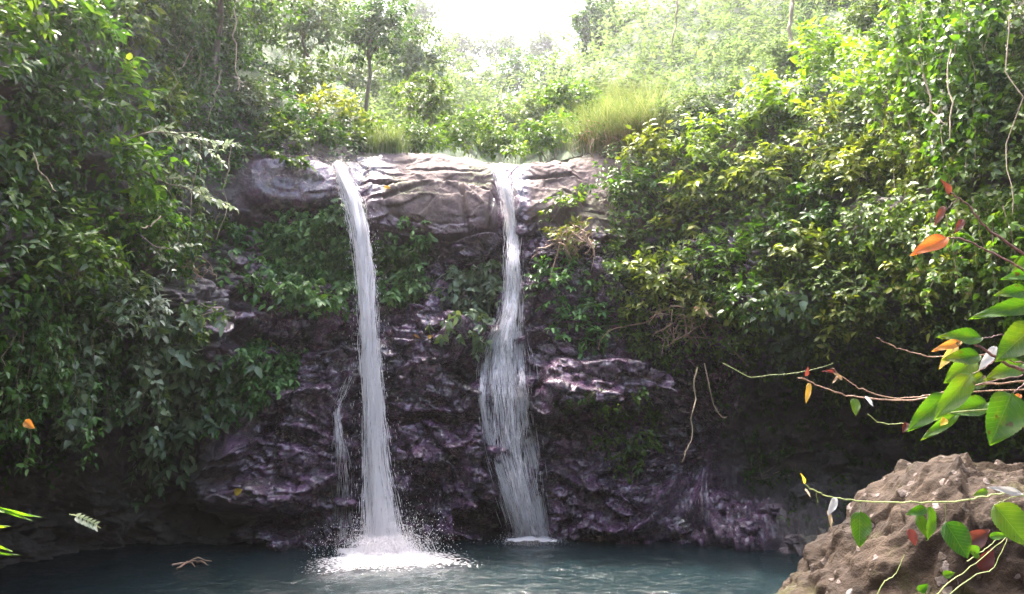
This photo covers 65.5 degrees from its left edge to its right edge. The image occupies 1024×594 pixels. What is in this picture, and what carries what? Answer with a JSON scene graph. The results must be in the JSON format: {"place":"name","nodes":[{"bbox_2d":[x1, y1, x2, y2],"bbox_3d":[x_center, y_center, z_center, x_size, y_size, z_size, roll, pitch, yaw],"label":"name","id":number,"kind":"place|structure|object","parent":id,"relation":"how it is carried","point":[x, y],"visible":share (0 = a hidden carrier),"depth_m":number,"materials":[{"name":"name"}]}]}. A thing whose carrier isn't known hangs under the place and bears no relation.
{"place":"outdoors","nodes":[
{"label":"outdoors","id":0,"kind":"place"},
{"bbox_2d":[0,530,803,593],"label":"water","id":1,"kind":"structure","parent":0,"point":[570,566],"depth_m":11.87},
{"bbox_2d":[776,452,1023,593],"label":"boulder","id":2,"kind":"object","parent":1,"relation":"in","point":[836,560],"visible":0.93,"depth_m":3.80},
{"bbox_2d":[381,0,617,97],"label":"sky","id":3,"kind":"structure","parent":0,"point":[474,16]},
{"bbox_2d":[0,0,1023,568],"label":"cliff","id":4,"kind":"structure","parent":0,"point":[276,462],"depth_m":14.54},
{"bbox_2d":[0,0,48,109],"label":"shrub","id":5,"kind":"object","parent":4,"relation":"on","point":[25,44],"visible":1,"depth_m":7.80,"materials":[{"name":"green plant"}]},
{"bbox_2d":[0,0,75,42],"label":"shrub","id":6,"kind":"object","parent":4,"relation":"on","point":[45,26],"visible":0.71,"depth_m":8.23,"materials":[{"name":"green plant"}]},
{"bbox_2d":[1,104,80,215],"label":"shrub","id":7,"kind":"object","parent":4,"relation":"on","point":[28,199],"visible":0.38,"depth_m":9.44,"materials":[{"name":"green plant"}]},
{"bbox_2d":[5,65,101,157],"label":"shrub","id":8,"kind":"object","parent":4,"relation":"on","point":[59,117],"visible":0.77,"depth_m":9.72,"materials":[{"name":"green plant"}]},
{"bbox_2d":[0,284,124,475],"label":"creeper","id":9,"kind":"object","parent":4,"relation":"attached to","point":[41,390],"visible":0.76,"depth_m":9.97,"materials":[{"name":"green plant"}]},
{"bbox_2d":[12,0,133,83],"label":"shrub","id":10,"kind":"object","parent":4,"relation":"on","point":[95,16],"visible":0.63,"depth_m":10.02,"materials":[{"name":"green plant"}]},
{"bbox_2d":[14,194,133,302],"bbox_3d":[-5.360,-0.639,9.831,1.336,1.418,1.110,0,-8,0],"label":"shrub","id":11,"kind":"object","parent":4,"relation":"on","point":[68,251],"visible":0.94,"depth_m":9.69,"materials":[{"name":"green plant"}]},
{"bbox_2d":[59,258,154,356],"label":"shrub","id":12,"kind":"object","parent":4,"relation":"on","point":[115,315],"visible":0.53,"depth_m":10.84,"materials":[{"name":"green plant"}]},
{"bbox_2d":[47,320,172,455],"bbox_3d":[-5.908,1.294,11.399,1.322,1.991,2.042,-3,-8,19],"label":"creeper","id":13,"kind":"object","parent":4,"relation":"attached to","point":[72,425],"visible":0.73,"depth_m":11.45,"materials":[{"name":"green plant"}]},
{"bbox_2d":[88,0,166,58],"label":"shrub","id":14,"kind":"object","parent":4,"relation":"on","point":[150,37],"visible":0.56,"depth_m":11.98,"materials":[{"name":"green plant"}]},
{"bbox_2d":[87,53,170,146],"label":"shrub","id":15,"kind":"object","parent":4,"relation":"on","point":[135,61],"visible":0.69,"depth_m":11.41,"materials":[{"name":"green plant"}]},
{"bbox_2d":[71,130,188,214],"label":"shrub","id":16,"kind":"object","parent":4,"relation":"on","point":[153,193],"visible":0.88,"depth_m":10.80,"materials":[{"name":"green plant"}]},
{"bbox_2d":[123,122,240,168],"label":"branch","id":17,"kind":"object","parent":16,"relation":"attached to","point":[153,131],"visible":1,"depth_m":10.72,"materials":[{"name":"green plant"}]},
{"bbox_2d":[0,0,264,494],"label":"undergrowth","id":18,"kind":"object","parent":4,"relation":"on","point":[18,224],"visible":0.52,"depth_m":10.55,"materials":[{"name":"green plant"}]},
{"bbox_2d":[115,270,172,339],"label":"shrub","id":19,"kind":"object","parent":4,"relation":"on","point":[155,307],"visible":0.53,"depth_m":11.71,"materials":[{"name":"green plant"}]},
{"bbox_2d":[101,178,192,265],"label":"shrub","id":20,"kind":"object","parent":4,"relation":"on","point":[148,233],"visible":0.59,"depth_m":11.67,"materials":[{"name":"green plant"}]},
{"bbox_2d":[104,143,213,292],"bbox_3d":[-5.473,-1.382,12.293,1.133,2.568,2.159,0,-8,0],"label":"creeper","id":21,"kind":"object","parent":4,"relation":"attached to","point":[198,201],"visible":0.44,"depth_m":12.57,"materials":[{"name":"green plant"}]},
{"bbox_2d":[125,65,196,147],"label":"shrub","id":22,"kind":"object","parent":4,"relation":"on","point":[170,82],"visible":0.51,"depth_m":12.77,"materials":[{"name":"green plant"}]},
{"bbox_2d":[130,0,214,84],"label":"tree","id":23,"kind":"object","parent":4,"relation":"on","point":[173,5],"visible":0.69,"depth_m":13.11,"materials":[{"name":"green plant"}]},
{"bbox_2d":[147,3,210,159],"bbox_3d":[-6.133,-4.462,15.187,1.150,4.874,4.828,2,-8,-13],"label":"creeper","id":24,"kind":"object","parent":4,"relation":"attached to","point":[173,62],"visible":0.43,"depth_m":13.75,"materials":[{"name":"green plant"}]},
{"bbox_2d":[152,0,216,73],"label":"shrub","id":25,"kind":"object","parent":4,"relation":"on","point":[192,37],"visible":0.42,"depth_m":14.00,"materials":[{"name":"green plant"}]},
{"bbox_2d":[113,305,262,513],"bbox_3d":[-5.524,1.945,13.044,2.356,3.412,3.005,0,-8,0],"label":"vine","id":26,"kind":"object","parent":4,"relation":"attached to","point":[185,365],"visible":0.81,"depth_m":13.38,"materials":[{"name":"green plant"}]},
{"bbox_2d":[168,198,230,275],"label":"vine","id":27,"kind":"object","parent":4,"relation":"on","point":[223,227],"visible":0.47,"depth_m":13.86,"materials":[{"name":"green plant"}]},
{"bbox_2d":[204,221,280,306],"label":"vine","id":28,"kind":"object","parent":4,"relation":"on","point":[255,299],"visible":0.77,"depth_m":14.50,"materials":[{"name":"green plant"}]},
{"bbox_2d":[194,337,309,440],"bbox_3d":[-4.521,1.591,14.117,2.055,1.888,1.251,5,-9,-31],"label":"vine","id":29,"kind":"object","parent":4,"relation":"attached to","point":[251,393],"visible":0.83,"depth_m":13.95,"materials":[{"name":"green plant"}]},
{"bbox_2d":[219,67,284,121],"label":"shrub","id":30,"kind":"object","parent":4,"relation":"on","point":[255,97],"visible":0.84,"depth_m":15.62,"materials":[{"name":"green plant"}]},
{"bbox_2d":[246,112,316,155],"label":"shrub","id":31,"kind":"object","parent":4,"relation":"on","point":[279,129],"visible":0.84,"depth_m":15.37,"materials":[{"name":"green plant"}]},
{"bbox_2d":[254,88,330,132],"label":"shrub","id":32,"kind":"object","parent":4,"relation":"on","point":[294,109],"visible":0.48,"depth_m":15.96,"materials":[{"name":"green plant"}]},
{"bbox_2d":[243,198,379,322],"bbox_3d":[-3.665,-0.716,14.868,2.361,2.481,2.292,0,-8,0],"label":"vine","id":33,"kind":"object","parent":4,"relation":"on","point":[291,251],"visible":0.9,"depth_m":15.05,"materials":[{"name":"green plant"}]},
{"bbox_2d":[331,377,357,540],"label":"waterfall","id":34,"kind":"structure","parent":4,"relation":"on","point":[337,440],"depth_m":14.04,"materials":[{"name":"white liquid"}]},
{"bbox_2d":[306,160,477,573],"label":"waterfall","id":35,"kind":"structure","parent":4,"relation":"on","point":[384,543],"depth_m":13.51,"materials":[{"name":"white liquid"}]},
{"bbox_2d":[369,216,445,312],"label":"vine","id":36,"kind":"object","parent":4,"relation":"attached to","point":[395,263],"visible":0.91,"depth_m":15.38,"materials":[{"name":"green plant"}]},
{"bbox_2d":[425,255,508,362],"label":"vine","id":37,"kind":"object","parent":4,"relation":"attached to","point":[473,280],"visible":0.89,"depth_m":15.37,"materials":[{"name":"green plant"}]},
{"bbox_2d":[476,168,572,546],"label":"waterfall","id":38,"kind":"structure","parent":4,"relation":"on","point":[511,302],"depth_m":14.48,"materials":[{"name":"white liquid"}]},
{"bbox_2d":[523,241,595,319],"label":"shrub","id":39,"kind":"object","parent":4,"relation":"on","point":[554,283],"visible":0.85,"depth_m":15.00,"materials":[{"name":"green plant"}]},
{"bbox_2d":[544,293,621,359],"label":"shrub","id":40,"kind":"object","parent":4,"relation":"on","point":[591,327],"visible":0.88,"depth_m":14.90,"materials":[{"name":"green plant"}]},
{"bbox_2d":[578,157,663,213],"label":"shrub","id":41,"kind":"object","parent":4,"relation":"on","point":[625,181],"visible":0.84,"depth_m":15.59,"materials":[{"name":"green plant"}]},
{"bbox_2d":[586,380,666,484],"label":"vine","id":42,"kind":"object","parent":4,"relation":"attached to","point":[630,447],"visible":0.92,"depth_m":14.78,"materials":[{"name":"green plant"}]},
{"bbox_2d":[594,271,672,322],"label":"shrub","id":43,"kind":"object","parent":4,"relation":"on","point":[643,302],"visible":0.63,"depth_m":14.90,"materials":[{"name":"green plant"}]},
{"bbox_2d":[614,118,692,178],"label":"shrub","id":44,"kind":"object","parent":4,"relation":"on","point":[649,138],"visible":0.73,"depth_m":15.74,"materials":[{"name":"green plant"}]},
{"bbox_2d":[613,234,697,306],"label":"shrub","id":45,"kind":"object","parent":4,"relation":"on","point":[659,285],"visible":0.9,"depth_m":14.44,"materials":[{"name":"green plant"}]},
{"bbox_2d":[598,302,746,364],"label":"dry stems","id":46,"kind":"object","parent":4,"relation":"hanging from","point":[685,325],"visible":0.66,"depth_m":14.29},
{"bbox_2d":[648,185,719,261],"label":"shrub","id":47,"kind":"object","parent":4,"relation":"on","point":[691,226],"visible":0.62,"depth_m":14.97,"materials":[{"name":"green plant"}]},
{"bbox_2d":[658,275,742,333],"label":"shrub","id":48,"kind":"object","parent":4,"relation":"on","point":[701,312],"visible":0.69,"depth_m":14.16,"materials":[{"name":"green plant"}]},
{"bbox_2d":[663,111,746,170],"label":"shrub","id":49,"kind":"object","parent":4,"relation":"on","point":[693,154],"visible":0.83,"depth_m":15.15,"materials":[{"name":"green plant"}]},
{"bbox_2d":[659,164,767,215],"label":"shrub","id":50,"kind":"object","parent":4,"relation":"on","point":[672,181],"visible":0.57,"depth_m":14.81,"materials":[{"name":"green plant"}]},
{"bbox_2d":[682,227,757,296],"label":"shrub","id":51,"kind":"object","parent":4,"relation":"on","point":[731,250],"visible":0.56,"depth_m":14.05,"materials":[{"name":"green plant"}]},
{"bbox_2d":[717,271,783,342],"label":"shrub","id":52,"kind":"object","parent":4,"relation":"on","point":[736,287],"visible":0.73,"depth_m":13.40,"materials":[{"name":"green plant"}]},
{"bbox_2d":[715,131,807,206],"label":"shrub","id":53,"kind":"object","parent":4,"relation":"on","point":[749,161],"visible":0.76,"depth_m":14.22,"materials":[{"name":"green plant"}]},
{"bbox_2d":[718,66,813,137],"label":"shrub","id":54,"kind":"object","parent":4,"relation":"on","point":[770,98],"visible":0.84,"depth_m":15.05,"materials":[{"name":"green plant"}]},
{"bbox_2d":[733,205,824,266],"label":"shrub","id":55,"kind":"object","parent":4,"relation":"on","point":[758,241],"visible":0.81,"depth_m":13.43,"materials":[{"name":"green plant"}]},
{"bbox_2d":[750,278,826,376],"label":"vine","id":56,"kind":"object","parent":4,"relation":"on","point":[794,352],"visible":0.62,"depth_m":13.52,"materials":[{"name":"plant"}]},
{"bbox_2d":[582,0,1023,462],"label":"undergrowth","id":57,"kind":"object","parent":4,"relation":"on","point":[947,286],"visible":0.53,"depth_m":13.41,"materials":[{"name":"green plant"}]},
{"bbox_2d":[761,219,849,300],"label":"shrub","id":58,"kind":"object","parent":4,"relation":"on","point":[813,261],"visible":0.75,"depth_m":13.03,"materials":[{"name":"green plant"}]},
{"bbox_2d":[697,358,916,477],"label":"undergrowth","id":59,"kind":"object","parent":4,"relation":"on","point":[787,403],"visible":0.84,"depth_m":15.35,"materials":[{"name":"green plant"}]},
{"bbox_2d":[772,165,845,241],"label":"shrub","id":60,"kind":"object","parent":4,"relation":"on","point":[828,212],"visible":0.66,"depth_m":13.40,"materials":[{"name":"green plant"}]},
{"bbox_2d":[779,91,874,181],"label":"shrub","id":61,"kind":"object","parent":4,"relation":"on","point":[816,134],"visible":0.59,"depth_m":13.62,"materials":[{"name":"green plant"}]},
{"bbox_2d":[797,295,881,361],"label":"shrub","id":62,"kind":"object","parent":4,"relation":"on","point":[828,331],"visible":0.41,"depth_m":12.70,"materials":[{"name":"green plant"}]},
{"bbox_2d":[820,35,888,119],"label":"shrub","id":63,"kind":"object","parent":4,"relation":"on","point":[849,84],"visible":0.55,"depth_m":13.99,"materials":[{"name":"green plant"}]},
{"bbox_2d":[814,125,897,201],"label":"shrub","id":64,"kind":"object","parent":4,"relation":"on","point":[850,156],"visible":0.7,"depth_m":12.84,"materials":[{"name":"green plant"}]},
{"bbox_2d":[827,275,911,338],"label":"shrub","id":65,"kind":"object","parent":4,"relation":"on","point":[867,309],"visible":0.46,"depth_m":12.32,"materials":[{"name":"green plant"}]},
{"bbox_2d":[874,435,916,459],"bbox_3d":[7.117,2.763,14.689,0.829,0.482,0.692,0,-8,0],"label":"stone","id":66,"kind":"object","parent":4,"relation":"on","point":[891,449],"visible":0.84,"depth_m":14.44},
{"bbox_2d":[870,104,965,255],"bbox_3d":[6.045,-1.811,11.752,1.017,2.802,2.106,0,-8,0],"label":"creeper","id":67,"kind":"object","parent":4,"relation":"attached to","point":[910,168],"visible":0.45,"depth_m":12.03,"materials":[{"name":"green plant"}]},
{"bbox_2d":[878,225,960,342],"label":"shrub","id":68,"kind":"object","parent":4,"relation":"on","point":[915,280],"visible":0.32,"depth_m":11.28,"materials":[{"name":"green plant"}]},
{"bbox_2d":[905,0,1023,204],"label":"creeper","id":69,"kind":"object","parent":4,"relation":"attached to","point":[985,58],"visible":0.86,"depth_m":10.50,"materials":[{"name":"green plant"}]},
{"bbox_2d":[920,182,1023,361],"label":"creeper","id":70,"kind":"object","parent":4,"relation":"attached to","point":[983,260],"visible":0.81,"depth_m":9.84,"materials":[{"name":"green plant"}]},
{"bbox_2d":[193,0,955,164],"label":"hillside","id":71,"kind":"structure","parent":0,"point":[530,159],"depth_m":33.35,"materials":[{"name":"plant"}]},
{"bbox_2d":[183,2,265,76],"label":"shrub","id":72,"kind":"object","parent":71,"relation":"on","point":[240,44],"visible":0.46,"depth_m":15.94,"materials":[{"name":"green plant"}]},
{"bbox_2d":[184,0,316,96],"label":"tree","id":73,"kind":"object","parent":71,"relation":"on","point":[228,4],"visible":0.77,"depth_m":15.84,"materials":[{"name":"green plant"}]},
{"bbox_2d":[209,0,293,56],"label":"tree","id":74,"kind":"object","parent":71,"relation":"on","point":[259,37],"visible":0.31,"depth_m":18.09,"materials":[{"name":"green plant"}]},
{"bbox_2d":[156,0,453,199],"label":"undergrowth","id":75,"kind":"object","parent":71,"relation":"on","point":[234,159],"visible":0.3,"depth_m":15.29,"materials":[{"name":"green plant"}]},
{"bbox_2d":[267,49,350,106],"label":"shrub","id":76,"kind":"object","parent":71,"relation":"on","point":[303,70],"visible":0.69,"depth_m":18.23,"materials":[{"name":"green plant"}]},
{"bbox_2d":[267,0,357,100],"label":"tree","id":77,"kind":"object","parent":71,"relation":"on","point":[309,26],"visible":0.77,"depth_m":19.46,"materials":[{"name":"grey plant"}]},
{"bbox_2d":[297,82,374,128],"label":"shrub","id":78,"kind":"object","parent":71,"relation":"on","point":[333,95],"visible":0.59,"depth_m":16.98,"materials":[{"name":"green plant"}]},
{"bbox_2d":[326,47,398,95],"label":"shrub","id":79,"kind":"object","parent":71,"relation":"on","point":[351,76],"visible":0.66,"depth_m":31.66,"materials":[{"name":"green plant"}]},
{"bbox_2d":[320,0,422,113],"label":"tree","id":80,"kind":"object","parent":71,"relation":"on","point":[375,24],"visible":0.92,"depth_m":20.88,"materials":[{"name":"green plant"}]},
{"bbox_2d":[359,122,413,153],"bbox_3d":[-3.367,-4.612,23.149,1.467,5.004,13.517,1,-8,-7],"label":"grass clump","id":81,"kind":"object","parent":71,"relation":"on","point":[391,143],"visible":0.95,"depth_m":16.74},
{"bbox_2d":[372,12,455,152],"bbox_3d":[-3.207,-6.317,24.852,2.850,5.631,1.877,-3,-8,18],"label":"tree","id":82,"kind":"object","parent":71,"relation":"on","point":[416,55],"visible":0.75,"depth_m":24.87,"materials":[{"name":"green plant"}]},
{"bbox_2d":[385,0,445,45],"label":"tree","id":83,"kind":"object","parent":71,"relation":"on","point":[421,7],"visible":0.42,"depth_m":74.34,"materials":[{"name":"green plant"}]},
{"bbox_2d":[397,118,449,153],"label":"shrub","id":84,"kind":"object","parent":71,"relation":"on","point":[425,130],"visible":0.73,"depth_m":19.05,"materials":[{"name":"green plant"}]},
{"bbox_2d":[387,71,461,149],"bbox_3d":[-2.409,-4.519,21.758,1.899,3.389,1.624,-3,-9,20],"label":"tree","id":85,"kind":"object","parent":71,"relation":"on","point":[429,96],"visible":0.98,"depth_m":21.74,"materials":[{"name":"green plant"}]},
{"bbox_2d":[431,25,483,69],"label":"tree","id":86,"kind":"object","parent":71,"relation":"on","point":[463,45],"visible":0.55,"depth_m":92.81,"materials":[{"name":"green plant"}]},
{"bbox_2d":[432,101,505,157],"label":"shrub","id":87,"kind":"object","parent":71,"relation":"on","point":[457,135],"visible":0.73,"depth_m":20.09,"materials":[{"name":"green plant"}]},
{"bbox_2d":[344,80,606,154],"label":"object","id":88,"kind":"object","parent":71,"relation":"on","point":[357,134],"depth_m":30.01,"materials":[{"name":"green plant"}]},
{"bbox_2d":[462,95,521,146],"bbox_3d":[-0.900,-8.004,37.643,3.376,3.118,2.547,0,-8,0],"label":"tree","id":89,"kind":"object","parent":71,"relation":"on","point":[498,112],"visible":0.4,"depth_m":37.25,"materials":[{"name":"green plant"}]},
{"bbox_2d":[465,25,526,71],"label":"tree","id":90,"kind":"object","parent":71,"relation":"on","point":[505,41],"visible":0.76,"depth_m":93.10,"materials":[{"name":"green plant"}]},
{"bbox_2d":[473,115,539,163],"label":"shrub","id":91,"kind":"object","parent":71,"relation":"on","point":[503,137],"visible":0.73,"depth_m":19.42,"materials":[{"name":"green plant"}]},
{"bbox_2d":[474,44,541,99],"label":"tree","id":92,"kind":"object","parent":71,"relation":"on","point":[515,65],"visible":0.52,"depth_m":63.58,"materials":[{"name":"green plant"}]},
{"bbox_2d":[511,87,564,162],"bbox_3d":[1.237,-6.801,32.903,2.550,3.811,2.141,0,-8,0],"label":"tree","id":93,"kind":"object","parent":71,"relation":"on","point":[540,111],"visible":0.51,"depth_m":32.65,"materials":[{"name":"green plant"}]},
{"bbox_2d":[512,19,569,72],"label":"tree","id":94,"kind":"object","parent":71,"relation":"on","point":[545,39],"visible":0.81,"depth_m":93.56,"materials":[{"name":"green plant"}]},
{"bbox_2d":[509,108,579,162],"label":"shrub","id":95,"kind":"object","parent":71,"relation":"on","point":[540,138],"visible":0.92,"depth_m":18.86,"materials":[{"name":"green plant"}]},
{"bbox_2d":[523,54,573,93],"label":"tree","id":96,"kind":"object","parent":71,"relation":"on","point":[536,69],"visible":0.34,"depth_m":52.32,"materials":[{"name":"green plant"}]},
{"bbox_2d":[535,76,613,153],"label":"shrub","id":97,"kind":"object","parent":71,"relation":"on","point":[566,88],"visible":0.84,"depth_m":21.81,"materials":[{"name":"green plant"}]},
{"bbox_2d":[354,0,849,144],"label":"trees","id":98,"kind":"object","parent":71,"relation":"on","point":[722,24],"depth_m":34.64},
{"bbox_2d":[568,0,651,57],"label":"tree","id":99,"kind":"object","parent":71,"relation":"on","point":[584,17],"visible":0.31,"depth_m":44.96,"materials":[{"name":"green plant"}]},
{"bbox_2d":[536,63,711,152],"bbox_3d":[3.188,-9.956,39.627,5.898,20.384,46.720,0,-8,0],"label":"grass clump","id":100,"kind":"object","parent":71,"relation":"on","point":[609,115],"visible":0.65,"depth_m":17.12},
{"bbox_2d":[746,24,831,81],"bbox_3d":[9.076,-7.656,25.847,2.774,2.368,1.976,5,-10,-34],"label":"tree","id":101,"kind":"object","parent":71,"relation":"on","point":[776,56],"visible":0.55,"depth_m":25.72,"materials":[{"name":"green plant"}]},
{"bbox_2d":[784,16,868,86],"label":"shrub","id":102,"kind":"object","parent":71,"relation":"on","point":[832,44],"visible":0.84,"depth_m":15.51,"materials":[{"name":"green plant"}]},
{"bbox_2d":[830,0,922,51],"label":"tree","id":103,"kind":"object","parent":71,"relation":"on","point":[857,18],"visible":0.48,"depth_m":21.07,"materials":[{"name":"green plant"}]},
{"bbox_2d":[861,0,968,167],"bbox_3d":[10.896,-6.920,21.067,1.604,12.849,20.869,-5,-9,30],"label":"creeper","id":104,"kind":"object","parent":71,"relation":"hanging from","point":[900,45],"visible":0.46,"depth_m":12.29,"materials":[{"name":"green plant"}]},
{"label":"river bed","id":105,"kind":"structure","parent":0,"visible":0},
{"bbox_3d":[1.532,0.532,2.049,0.228,1.897,0.047,0,-8,0],"label":"sapling","id":106,"kind":"object","parent":105,"relation":"on","visible":0},
{"bbox_2d":[800,473,1023,558],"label":"branch","id":107,"kind":"object","parent":106,"relation":"attached to","point":[1007,519],"visible":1,"depth_m":1.80,"materials":[{"name":"green plant"}]},
{"bbox_2d":[907,320,1023,445],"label":"branch","id":108,"kind":"object","parent":106,"relation":"attached to","point":[965,377],"visible":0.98,"depth_m":1.89,"materials":[{"name":"green plant"}]},
{"bbox_2d":[969,255,1023,318],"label":"branch","id":109,"kind":"object","parent":106,"relation":"attached to","point":[1014,306],"visible":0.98,"depth_m":2.32,"materials":[{"name":"green plant"}]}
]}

